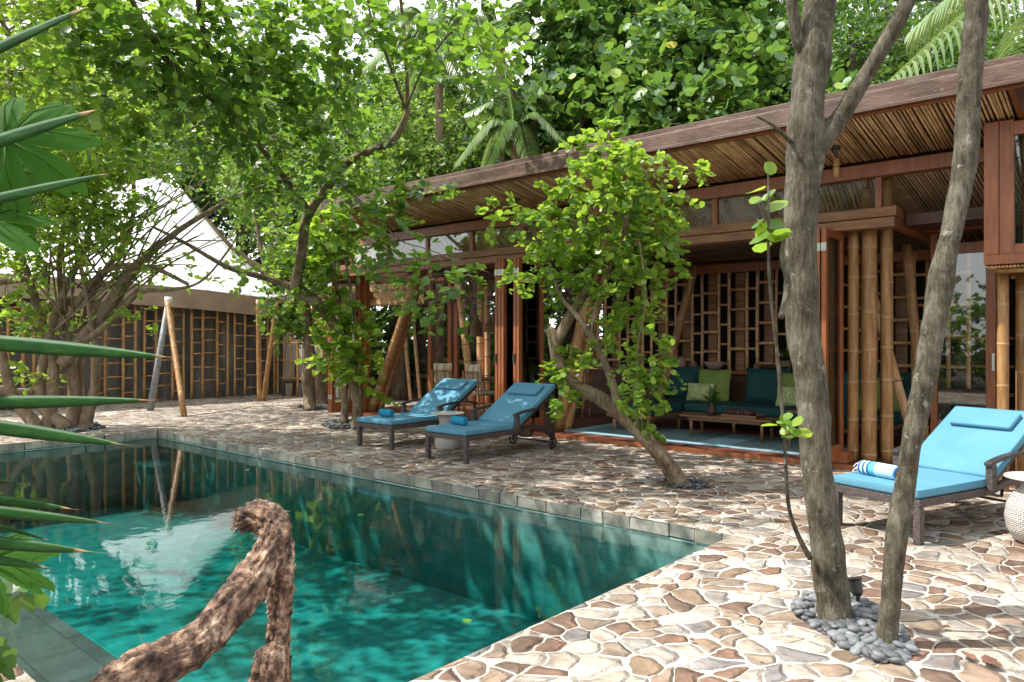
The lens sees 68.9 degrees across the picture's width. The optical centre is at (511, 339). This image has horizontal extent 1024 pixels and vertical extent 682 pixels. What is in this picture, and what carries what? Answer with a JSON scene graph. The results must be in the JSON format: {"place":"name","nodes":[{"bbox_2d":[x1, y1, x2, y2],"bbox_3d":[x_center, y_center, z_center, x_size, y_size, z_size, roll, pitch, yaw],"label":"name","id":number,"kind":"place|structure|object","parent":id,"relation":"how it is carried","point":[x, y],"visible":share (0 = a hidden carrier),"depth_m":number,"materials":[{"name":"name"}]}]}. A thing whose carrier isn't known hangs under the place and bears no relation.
{"place":"outdoors","nodes":[
{"label":"outdoors","id":0,"kind":"place"},
{"bbox_2d":[0,348,601,431],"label":"ground","id":1,"kind":"structure","parent":0,"point":[215,396],"depth_m":20.92,"materials":[{"name":"soil"}]},
{"bbox_2d":[68,58,196,184],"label":"bushy tree","id":2,"kind":"object","parent":1,"relation":"on","point":[149,156],"visible":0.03,"depth_m":26.61,"materials":[{"name":"green plant"}]},
{"bbox_2d":[0,0,295,428],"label":"spreading tree","id":3,"kind":"object","parent":1,"relation":"on","point":[68,214],"visible":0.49,"depth_m":12.42,"materials":[{"name":"green plant"}]},
{"bbox_2d":[120,22,225,230],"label":"bushy tree","id":4,"kind":"object","parent":1,"relation":"on","point":[151,127],"visible":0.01,"depth_m":33.82,"materials":[{"name":"green plant"}]},
{"bbox_2d":[102,110,264,254],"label":"evergreen tree","id":5,"kind":"object","parent":1,"relation":"on","point":[185,176],"visible":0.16,"depth_m":28.90,"materials":[{"name":"green plant"}]},
{"bbox_2d":[0,173,434,409],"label":"tent house","id":6,"kind":"structure","parent":1,"relation":"on","point":[225,347],"depth_m":20.35,"materials":[{"name":"fabric"}]},
{"bbox_2d":[125,0,324,262],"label":"evergreen tree","id":7,"kind":"object","parent":1,"relation":"on","point":[252,121],"visible":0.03,"depth_m":32.64,"materials":[{"name":"green plant"}]},
{"bbox_2d":[190,83,337,296],"bbox_3d":[-6.869,-3.231,24.362,6.383,10.030,6.172,0,0,-2],"label":"bushy tree","id":8,"kind":"object","parent":1,"relation":"on","point":[252,215],"visible":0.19,"depth_m":23.70,"materials":[{"name":"green plant"}]},
{"bbox_2d":[9,0,536,427],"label":"arching tree","id":9,"kind":"object","parent":1,"relation":"on","point":[257,61],"visible":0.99,"depth_m":9.77,"materials":[{"name":"green plant"}]},
{"bbox_2d":[210,39,363,294],"bbox_3d":[-6.754,-4.492,27.930,6.686,12.630,6.915,0,0,36],"label":"bushy tree","id":10,"kind":"object","parent":1,"relation":"on","point":[280,133],"visible":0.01,"depth_m":26.16,"materials":[{"name":"green plant"}]},
{"bbox_2d":[239,225,370,307],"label":"evergreen tree","id":11,"kind":"object","parent":1,"relation":"on","point":[252,251],"depth_m":31.54,"materials":[{"name":"green plant"}]},
{"bbox_2d":[268,48,423,290],"bbox_3d":[-4.968,-3.473,22.198,5.788,10.500,5.785,0,0,35],"label":"evergreen tree","id":12,"kind":"object","parent":1,"relation":"on","point":[314,188],"visible":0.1,"depth_m":21.23,"materials":[{"name":"green plant"}]},
{"bbox_2d":[290,0,458,350],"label":"evergreen tree","id":13,"kind":"object","parent":1,"relation":"on","point":[392,324],"visible":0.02,"depth_m":24.73,"materials":[{"name":"green plant"}]},
{"bbox_2d":[0,428,776,681],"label":"pool coping","id":14,"kind":"object","parent":1,"relation":"on","point":[506,654],"visible":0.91,"depth_m":6.44,"materials":[{"name":"stone"}]},
{"bbox_2d":[21,428,777,681],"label":"coping mortar","id":15,"kind":"object","parent":14,"relation":"on","point":[423,678],"visible":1,"depth_m":4.69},
{"bbox_2d":[370,306,411,379],"bbox_3d":[-4.864,0.082,27.271,4.849,3.690,3.680,0,0,41],"label":"garden shrub","id":16,"kind":"object","parent":1,"relation":"on","point":[373,309],"visible":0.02,"depth_m":26.76,"materials":[{"name":"green plant"}]},
{"bbox_2d":[293,80,496,399],"bbox_3d":[-3.424,-2.691,19.323,5.585,8.916,5.400,0,0,-39],"label":"bushy tree","id":17,"kind":"object","parent":1,"relation":"on","point":[414,162],"visible":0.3,"depth_m":19.05,"materials":[{"name":"green plant"}]},
{"bbox_2d":[370,311,427,387],"bbox_3d":[-3.818,0.687,24.816,3.610,3.384,3.045,0,0,41],"label":"garden shrub","id":18,"kind":"object","parent":1,"relation":"on","point":[387,328],"visible":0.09,"depth_m":24.50,"materials":[{"name":"green plant"}]},
{"bbox_2d":[370,311,433,372],"bbox_3d":[-3.397,0.173,25.547,4.424,3.645,3.534,0,0,14],"label":"garden shrub","id":19,"kind":"object","parent":1,"relation":"on","point":[386,333],"visible":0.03,"depth_m":24.96,"materials":[{"name":"green plant"}]},
{"bbox_2d":[377,339,445,391],"bbox_3d":[-2.848,0.924,22.702,2.498,2.115,2.297,0,0,41],"label":"garden shrub","id":20,"kind":"object","parent":1,"relation":"on","point":[412,367],"visible":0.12,"depth_m":22.32,"materials":[{"name":"green plant"}]},
{"bbox_2d":[364,57,474,393],"bbox_3d":[-2.063,-3.231,21.596,5.143,10.030,5.319,0,0,-35],"label":"bushy tree","id":21,"kind":"object","parent":1,"relation":"on","point":[421,343],"visible":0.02,"depth_m":21.85,"materials":[{"name":"green plant"}]},
{"bbox_2d":[409,307,492,375],"bbox_3d":[-1.281,0.534,23.165,4.134,3.339,3.371,0,0,41],"label":"garden shrub","id":22,"kind":"object","parent":1,"relation":"on","point":[460,342],"visible":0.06,"depth_m":22.91,"materials":[{"name":"green plant"}]},
{"bbox_2d":[382,0,521,375],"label":"evergreen tree","id":23,"kind":"object","parent":1,"relation":"on","point":[447,87],"visible":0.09,"depth_m":22.80,"materials":[{"name":"green plant"}]},
{"bbox_2d":[407,74,508,394],"bbox_3d":[-1.914,-3.051,21.606,5.585,9.659,5.400,0,0,30],"label":"bushy tree","id":24,"kind":"object","parent":1,"relation":"on","point":[470,288],"visible":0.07,"depth_m":20.88,"materials":[{"name":"green plant"}]},
{"bbox_2d":[453,338,494,396],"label":"garden shrub","id":25,"kind":"object","parent":1,"relation":"on","point":[474,355],"visible":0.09,"depth_m":20.59,"materials":[{"name":"green plant"}]},
{"bbox_2d":[436,85,550,291],"bbox_3d":[0.518,-2.763,20.875,5.657,9.064,5.851,0,0,-18],"label":"bushy tree","id":26,"kind":"object","parent":1,"relation":"on","point":[470,109],"visible":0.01,"depth_m":21.07,"materials":[{"name":"green plant"}]},
{"bbox_2d":[490,298,562,358],"bbox_3d":[0.070,0.022,24.342,4.876,4.018,4.290,0,0,41],"label":"garden shrub","id":27,"kind":"object","parent":1,"relation":"on","point":[545,316],"visible":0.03,"depth_m":24.21,"materials":[{"name":"green plant"}]},
{"bbox_2d":[490,299,602,395],"bbox_3d":[0.875,0.252,21.503,4.682,3.502,3.526,0,0,41],"label":"garden shrub","id":28,"kind":"object","parent":1,"relation":"on","point":[559,312],"visible":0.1,"depth_m":21.40,"materials":[{"name":"green plant"}]},
{"bbox_2d":[544,285,564,371],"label":"evergreen tree","id":29,"kind":"object","parent":1,"relation":"on","point":[549,311],"depth_m":25.90,"materials":[{"name":"green plant"}]},
{"bbox_2d":[454,0,655,355],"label":"broadleaf tree","id":30,"kind":"object","parent":1,"relation":"on","point":[566,47],"visible":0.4,"depth_m":17.90,"materials":[{"name":"green plant"}]},
{"bbox_2d":[544,340,569,398],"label":"garden shrub","id":31,"kind":"object","parent":1,"relation":"on","point":[545,370],"visible":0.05,"depth_m":18.75,"materials":[{"name":"green plant"}]},
{"bbox_2d":[544,303,602,364],"bbox_3d":[2.761,0.337,19.553,3.964,3.591,3.907,0,0,8],"label":"garden shrub","id":32,"kind":"object","parent":1,"relation":"on","point":[554,307],"visible":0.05,"depth_m":19.80,"materials":[{"name":"green plant"}]},
{"bbox_2d":[518,0,659,45],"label":"broadleaf tree","id":33,"kind":"object","parent":1,"relation":"on","point":[631,9],"visible":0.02,"depth_m":19.39,"materials":[{"name":"green plant"}]},
{"bbox_2d":[542,0,775,153],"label":"broadleaf tree","id":34,"kind":"object","parent":1,"relation":"on","point":[637,111],"visible":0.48,"depth_m":16.00,"materials":[{"name":"green plant"}]},
{"bbox_2d":[619,0,797,68],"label":"broadleaf tree","id":35,"kind":"object","parent":1,"relation":"on","point":[773,5],"visible":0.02,"depth_m":17.96,"materials":[{"name":"green plant"}]},
{"bbox_2d":[625,0,852,130],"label":"broadleaf tree","id":36,"kind":"object","parent":1,"relation":"on","point":[739,72],"visible":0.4,"depth_m":15.21,"materials":[{"name":"green plant"}]},
{"bbox_2d":[745,0,915,620],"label":"grey trunk tree","id":37,"kind":"object","parent":1,"relation":"on","point":[810,136],"visible":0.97,"depth_m":4.29,"materials":[{"name":"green plant"}]},
{"bbox_2d":[778,0,895,69],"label":"evergreen tree","id":38,"kind":"object","parent":1,"relation":"on","point":[846,2],"depth_m":17.42,"materials":[{"name":"green plant"}]},
{"bbox_2d":[754,0,993,105],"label":"evergreen tree","id":39,"kind":"object","parent":1,"relation":"on","point":[841,23],"visible":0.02,"depth_m":15.05,"materials":[{"name":"green plant"}]},
{"bbox_2d":[784,0,1015,84],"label":"evergreen tree","id":40,"kind":"object","parent":1,"relation":"on","point":[885,15],"visible":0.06,"depth_m":15.84,"materials":[{"name":"green plant"}]},
{"bbox_2d":[831,1,996,90],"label":"evergreen tree","id":41,"kind":"object","parent":1,"relation":"on","point":[853,75],"visible":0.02,"depth_m":14.89,"materials":[{"name":"green plant"}]},
{"bbox_2d":[876,0,988,643],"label":"slender trunk tree","id":42,"kind":"object","parent":1,"relation":"on","point":[942,279],"visible":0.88,"depth_m":3.94,"materials":[{"name":"grey plant"}]},
{"bbox_2d":[845,0,1023,58],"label":"evergreen tree","id":43,"kind":"object","parent":1,"relation":"on","point":[929,4],"visible":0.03,"depth_m":20.62,"materials":[{"name":"green plant"}]},
{"bbox_2d":[872,1,1023,68],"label":"evergreen tree","id":44,"kind":"object","parent":1,"relation":"on","point":[909,24],"depth_m":18.23,"materials":[{"name":"green plant"}]},
{"bbox_2d":[941,6,1023,65],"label":"evergreen tree","id":45,"kind":"object","parent":1,"relation":"on","point":[997,38],"visible":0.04,"depth_m":14.54,"materials":[{"name":"green plant"}]},
{"bbox_2d":[0,388,1023,681],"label":"terrace","id":46,"kind":"structure","parent":0,"point":[964,572],"depth_m":5.40,"materials":[{"name":"stone"}]},
{"bbox_2d":[0,533,50,681],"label":"leafy undergrowth","id":47,"kind":"object","parent":46,"relation":"on","point":[29,602],"visible":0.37,"depth_m":2.73,"materials":[{"name":"green plant"}]},
{"bbox_2d":[0,94,103,616],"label":"papaya plant","id":48,"kind":"object","parent":46,"relation":"on","point":[28,162],"visible":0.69,"depth_m":2.35,"materials":[{"name":"green plant"}]},
{"bbox_2d":[48,421,105,432],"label":"pebbles","id":49,"kind":"object","parent":46,"relation":"on","point":[95,426],"visible":0.43,"depth_m":13.17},
{"bbox_2d":[0,6,185,568],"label":"spiky yucca","id":50,"kind":"object","parent":46,"relation":"on","point":[28,346],"visible":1,"depth_m":1.35,"materials":[{"name":"green plant"}]},
{"bbox_2d":[147,297,186,416],"bbox_3d":[-7.530,0.330,16.230,0.565,2.616,2.222,0,0,-32],"label":"bipod prop","id":51,"kind":"object","parent":46,"relation":"on","point":[167,318],"visible":0.98,"depth_m":16.80,"materials":[{"name":"brown wood"}]},
{"bbox_2d":[90,497,296,681],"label":"driftwood handrail","id":52,"kind":"object","parent":46,"relation":"on","point":[264,569],"visible":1,"depth_m":1.76,"materials":[{"name":"wood"}]},
{"bbox_2d":[281,364,302,395],"bbox_3d":[-6.044,1.090,21.147,0.884,1.025,0.401,0,0,0],"label":"rustic bench","id":53,"kind":"object","parent":46,"relation":"on","point":[293,381],"visible":0.31,"depth_m":20.98,"materials":[{"name":"brown wood"}]},
{"bbox_2d":[243,197,350,410],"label":"knobbly tree","id":54,"kind":"object","parent":46,"relation":"on","point":[294,326],"visible":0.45,"depth_m":16.90,"materials":[{"name":"green plant"}]},
{"bbox_2d":[315,367,327,404],"bbox_3d":[-4.682,1.081,18.274,0.609,1.148,0.602,0,0,41],"label":"tree stump","id":55,"kind":"object","parent":46,"relation":"on","point":[321,392],"visible":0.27,"depth_m":18.05,"materials":[{"name":"brown wood"}]},
{"bbox_2d":[321,418,357,428],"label":"pebbles","id":56,"kind":"object","parent":46,"relation":"on","point":[335,424],"visible":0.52,"depth_m":13.61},
{"bbox_2d":[0,437,709,681],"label":"pool basin","id":57,"kind":"object","parent":46,"relation":"in","point":[396,582],"visible":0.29,"depth_m":8.39,"materials":[{"name":"liquid"}]},
{"bbox_2d":[0,577,117,681],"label":"pool ledge","id":58,"kind":"object","parent":57,"relation":"on","point":[49,646],"depth_m":4.52,"materials":[{"name":"stone"}]},
{"bbox_2d":[129,459,178,510],"bbox_3d":[-6.090,2.458,12.703,0.797,0.717,0.497,0,0,41],"label":"pool step","id":59,"kind":"object","parent":57,"relation":"on","point":[153,484],"visible":1,"depth_m":12.47,"materials":[{"name":"tile"}]},
{"bbox_2d":[357,378,477,450],"bbox_3d":[-1.432,1.129,11.702,0.888,0.944,1.906,0,0,40],"label":"sun lounger","id":60,"kind":"object","parent":46,"relation":"on","point":[448,394],"visible":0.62,"depth_m":11.76,"materials":[{"name":"blue fabric"}]},
{"bbox_2d":[362,0,513,387],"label":"palm tree","id":61,"kind":"object","parent":46,"relation":"on","point":[439,340],"visible":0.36,"depth_m":19.85,"materials":[{"name":"green plant"}]},
{"bbox_2d":[431,411,463,449],"bbox_3d":[-0.939,1.332,10.922,0.490,0.536,0.490,0,0,41],"label":"side table","id":62,"kind":"object","parent":46,"relation":"on","point":[440,443],"visible":0.62,"depth_m":10.79,"materials":[{"name":"stone"}]},
{"bbox_2d":[370,356,566,399],"bbox_3d":[-1.862,1.040,20.038,8.810,1.180,0.328,0,0,41],"label":"log fence","id":63,"kind":"object","parent":46,"relation":"on","point":[425,362],"visible":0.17,"depth_m":20.39,"materials":[{"name":"brown wood"}]},
{"bbox_2d":[425,382,556,463],"bbox_3d":[-0.258,1.129,10.516,0.888,0.944,1.906,0,0,41],"label":"sun lounger","id":64,"kind":"object","parent":46,"relation":"on","point":[513,408],"visible":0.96,"depth_m":10.59,"materials":[{"name":"blue fabric"}]},
{"bbox_2d":[450,416,468,425],"bbox_3d":[-0.720,1.112,10.224,0.117,0.117,0.308,0,0,-41],"label":"rolled towel","id":65,"kind":"object","parent":64,"relation":"on","point":[458,420],"visible":1,"depth_m":10.15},
{"bbox_2d":[453,0,540,398],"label":"palm tree","id":66,"kind":"object","parent":46,"relation":"on","point":[489,18],"visible":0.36,"depth_m":18.87,"materials":[{"name":"green plant"}]},
{"bbox_2d":[453,72,564,170],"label":"palm tree","id":67,"kind":"object","parent":46,"relation":"on","point":[511,127],"visible":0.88,"depth_m":16.56,"materials":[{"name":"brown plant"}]},
{"bbox_2d":[475,116,715,484],"bbox_3d":[0.943,-0.391,8.135,2.544,4.188,1.601,0,0,10],"label":"leaning tree","id":68,"kind":"object","parent":46,"relation":"on","point":[618,163],"visible":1,"depth_m":8.07,"materials":[{"name":"green plant"}]},
{"bbox_2d":[301,53,1023,491],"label":"pavilion","id":69,"kind":"structure","parent":46,"relation":"on","point":[881,203],"depth_m":10.54,"materials":[{"name":"red wood"}]},
{"bbox_2d":[328,280,356,411],"bbox_3d":[-3.559,0.085,15.855,0.064,2.870,0.786,0,0,41],"label":"folding door","id":70,"kind":"structure","parent":69,"relation":"in","point":[344,280],"depth_m":15.57,"materials":[{"name":"red wood"}]},
{"bbox_2d":[330,275,361,411],"bbox_3d":[-3.506,0.085,15.809,0.064,2.870,0.786,0,0,41],"label":"folding door","id":71,"kind":"structure","parent":69,"relation":"in","point":[334,406],"depth_m":15.66,"materials":[{"name":"red wood"}]},
{"bbox_2d":[430,363,463,410],"bbox_3d":[-1.356,1.012,15.781,0.552,1.040,0.600,0,0,27],"label":"dining chair","id":72,"kind":"object","parent":69,"relation":"on","point":[442,371],"visible":0.42,"depth_m":15.57,"materials":[{"name":"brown wood"}]},
{"bbox_2d":[470,277,482,336],"bbox_3d":[-0.799,-0.830,16.912,0.300,1.541,0.300,0,0,41],"label":"woven pendant","id":73,"kind":"object","parent":69,"relation":"hanging from","point":[476,328],"visible":0.88,"depth_m":16.81,"materials":[{"name":"brown wicker"}]},
{"bbox_2d":[462,364,494,416],"bbox_3d":[-0.623,1.012,15.072,0.600,1.040,0.552,0,0,-40],"label":"dining chair","id":74,"kind":"object","parent":69,"relation":"on","point":[473,371],"visible":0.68,"depth_m":14.88,"materials":[{"name":"brown wood"}]},
{"bbox_2d":[484,319,494,331],"bbox_3d":[-0.486,-0.880,16.373,0.260,1.441,0.260,0,0,41],"label":"woven pendant","id":75,"kind":"object","parent":69,"relation":"hanging from","point":[489,326],"visible":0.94,"depth_m":16.28,"materials":[{"name":"brown wicker"}]},
{"bbox_2d":[494,259,497,401],"bbox_3d":[-0.053,0.085,12.800,0.064,2.870,0.666,0,0,41],"label":"folding door","id":76,"kind":"structure","parent":69,"relation":"in","point":[496,260],"depth_m":12.55,"materials":[{"name":"red wood"}]},
{"bbox_2d":[497,259,500,398],"bbox_3d":[0.000,0.085,12.754,0.064,2.870,0.666,0,0,41],"label":"folding door","id":77,"kind":"structure","parent":69,"relation":"in","point":[499,260],"depth_m":12.50,"materials":[{"name":"red wood"}]},
{"bbox_2d":[501,258,512,395],"bbox_3d":[0.052,0.085,12.708,0.064,2.870,0.666,0,0,41],"label":"folding door","id":78,"kind":"structure","parent":69,"relation":"in","point":[506,298],"depth_m":12.50,"materials":[{"name":"red wood"}]},
{"bbox_2d":[513,257,515,383],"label":"folding door","id":79,"kind":"structure","parent":69,"relation":"in","point":[514,258],"depth_m":12.28,"materials":[{"name":"red wood"}]},
{"bbox_2d":[516,257,543,430],"bbox_3d":[0.308,0.085,12.484,0.064,2.870,0.666,0,0,41],"label":"folding door","id":80,"kind":"structure","parent":69,"relation":"in","point":[530,311],"depth_m":12.49,"materials":[{"name":"red wood"}]},
{"bbox_2d":[558,367,592,417],"bbox_3d":[1.258,1.012,14.854,0.600,1.040,0.552,0,0,22],"label":"dining chair","id":81,"kind":"object","parent":69,"relation":"on","point":[588,375],"visible":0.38,"depth_m":14.74,"materials":[{"name":"brown wood"}]},
{"bbox_2d":[564,423,859,454],"bbox_3d":[2.932,1.521,11.587,4.250,0.016,1.400,0,0,41],"label":"rug","id":82,"kind":"object","parent":69,"relation":"on","point":[739,441],"visible":0.57,"depth_m":11.40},
{"bbox_2d":[679,412,779,443],"bbox_3d":[3.329,1.342,11.372,1.470,0.344,0.500,0,0,41],"label":"coffee table","id":83,"kind":"object","parent":82,"relation":"on","point":[701,417],"visible":0.88,"depth_m":11.18,"materials":[{"name":"brown wood"}]},
{"bbox_2d":[700,385,720,414],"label":"potted plant","id":84,"kind":"object","parent":83,"relation":"on","point":[711,406],"visible":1,"depth_m":11.50,"materials":[{"name":"green plant"}]},
{"bbox_2d":[721,408,765,418],"bbox_3d":[3.470,1.107,11.215,0.550,0.125,0.350,0,0,41],"label":"serving tray","id":85,"kind":"object","parent":83,"relation":"on","point":[741,413],"visible":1,"depth_m":11.13,"materials":[{"name":"brown wood"}]},
{"bbox_2d":[787,384,847,446],"bbox_3d":[4.386,1.073,10.580,0.705,0.881,0.780,0,0,41],"label":"armchair","id":86,"kind":"object","parent":82,"relation":"on","point":[845,411],"visible":0.12,"depth_m":10.45,"materials":[{"name":"fabric"}]},
{"bbox_2d":[704,361,725,369],"bbox_3d":[3.710,0.490,13.683,0.400,0.160,0.400,0,0,41],"label":"clay bowl","id":87,"kind":"object","parent":69,"relation":"on","point":[713,365],"visible":0.92,"depth_m":13.56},
{"bbox_2d":[606,366,910,438],"bbox_3d":[3.827,1.012,11.926,4.330,1.036,2.130,0,0,41],"label":"corner sofa","id":88,"kind":"object","parent":69,"relation":"on","point":[761,393],"visible":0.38,"depth_m":12.56,"materials":[{"name":"fabric"}]},
{"bbox_2d":[686,383,713,400],"bbox_3d":[3.301,0.925,13.110,0.500,0.320,0.140,0,-14,41],"label":"pillow","id":89,"kind":"object","parent":88,"relation":"on","point":[696,391],"visible":0.78,"depth_m":13.07,"materials":[{"name":"fabric"}]},
{"bbox_2d":[699,369,731,401],"bbox_3d":[3.557,0.806,13.174,0.620,0.560,0.200,0,-11,41],"label":"pillow","id":90,"kind":"object","parent":88,"relation":"on","point":[719,380],"visible":0.7,"depth_m":13.03,"materials":[{"name":"fabric"}]},
{"bbox_2d":[775,385,796,406],"bbox_3d":[4.502,0.917,11.976,0.540,0.340,0.140,0,-16,41],"label":"pillow","id":91,"kind":"object","parent":88,"relation":"on","point":[789,393],"visible":0.48,"depth_m":11.96,"materials":[{"name":"fabric"}]},
{"bbox_2d":[782,373,794,386],"bbox_3d":[4.688,0.817,12.188,0.620,0.540,0.200,0,-13,41],"label":"pillow","id":92,"kind":"object","parent":88,"relation":"on","point":[787,379],"visible":0.12,"depth_m":12.26,"materials":[{"name":"fabric"}]},
{"bbox_2d":[859,376,902,411],"bbox_3d":[5.574,0.826,11.303,0.600,0.520,0.200,0,-13,41],"label":"pillow","id":93,"kind":"object","parent":88,"relation":"on","point":[896,408],"visible":0.15,"depth_m":11.20,"materials":[{"name":"fabric"}]},
{"bbox_2d":[779,349,791,368],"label":"potted plant","id":94,"kind":"object","parent":69,"relation":"on","point":[785,355],"visible":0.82,"depth_m":12.80,"materials":[{"name":"green plant"}]},
{"bbox_2d":[817,228,820,335],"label":"folding door","id":95,"kind":"structure","parent":69,"relation":"in","point":[819,229],"depth_m":9.07,"materials":[{"name":"red wood"}]},
{"bbox_2d":[821,227,843,462],"bbox_3d":[3.980,0.085,9.270,0.064,2.870,0.666,0,0,41],"label":"folding door","id":96,"kind":"structure","parent":69,"relation":"in","point":[832,241],"depth_m":9.30,"materials":[{"name":"red wood"}]},
{"bbox_2d":[832,146,840,177],"bbox_3d":[3.804,-2.084,8.763,0.100,0.369,0.095,0,0,41],"label":"bamboo lantern","id":97,"kind":"object","parent":69,"relation":"hanging from","point":[836,167],"visible":0.99,"depth_m":8.74,"materials":[{"name":"beige wood"}]},
{"bbox_2d":[930,234,996,433],"bbox_3d":[5.917,0.065,9.692,0.860,2.930,0.100,0,0,41],"label":"glazed door","id":98,"kind":"structure","parent":69,"relation":"in","point":[977,246],"depth_m":9.52,"materials":[{"name":"red wood"}]},
{"bbox_2d":[984,119,1023,278],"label":"bay window","id":99,"kind":"structure","parent":69,"relation":"in","point":[1001,253],"depth_m":7.66,"materials":[{"name":"red wood"}]},
{"bbox_2d":[663,478,710,489],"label":"pebbles","id":100,"kind":"object","parent":46,"relation":"on","point":[700,484],"visible":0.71,"depth_m":8.04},
{"bbox_2d":[791,590,918,664],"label":"pebbles","id":101,"kind":"object","parent":46,"relation":"on","point":[856,635],"visible":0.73,"depth_m":3.99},
{"bbox_2d":[847,576,862,601],"bbox_3d":[2.038,1.503,4.444,0.099,0.194,0.093,0,0,41],"label":"garden uplight","id":102,"kind":"object","parent":101,"relation":"on","point":[856,586],"visible":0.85,"depth_m":4.41,"materials":[{"name":"black metal"}]},
{"bbox_2d":[833,406,1023,545],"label":"sun lounger","id":103,"kind":"object","parent":46,"relation":"on","point":[969,452],"visible":0.81,"depth_m":6.51,"materials":[{"name":"blue fabric"}]},
{"bbox_2d":[852,460,897,479],"bbox_3d":[3.112,1.110,6.377,0.121,0.121,0.417,0,0,-25],"label":"rolled towel","id":104,"kind":"object","parent":103,"relation":"on","point":[878,469],"visible":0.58,"depth_m":6.32,"materials":[{"name":"fabric"}]},
{"bbox_2d":[887,0,1023,81],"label":"palm tree","id":105,"kind":"object","parent":46,"relation":"on","point":[914,34],"visible":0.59,"depth_m":10.82,"materials":[{"name":"green plant"}]},
{"bbox_2d":[960,651,1002,666],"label":"fallen leaves","id":106,"kind":"object","parent":46,"relation":"on","point":[987,659],"visible":1,"depth_m":3.67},
{"bbox_2d":[1003,471,1023,543],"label":"side table","id":107,"kind":"object","parent":46,"relation":"on","point":[1014,514],"visible":1,"depth_m":5.84,"materials":[{"name":"wicker"}]},
{"bbox_2d":[0,0,1023,345],"label":"sky","id":108,"kind":"structure","parent":0,"point":[415,3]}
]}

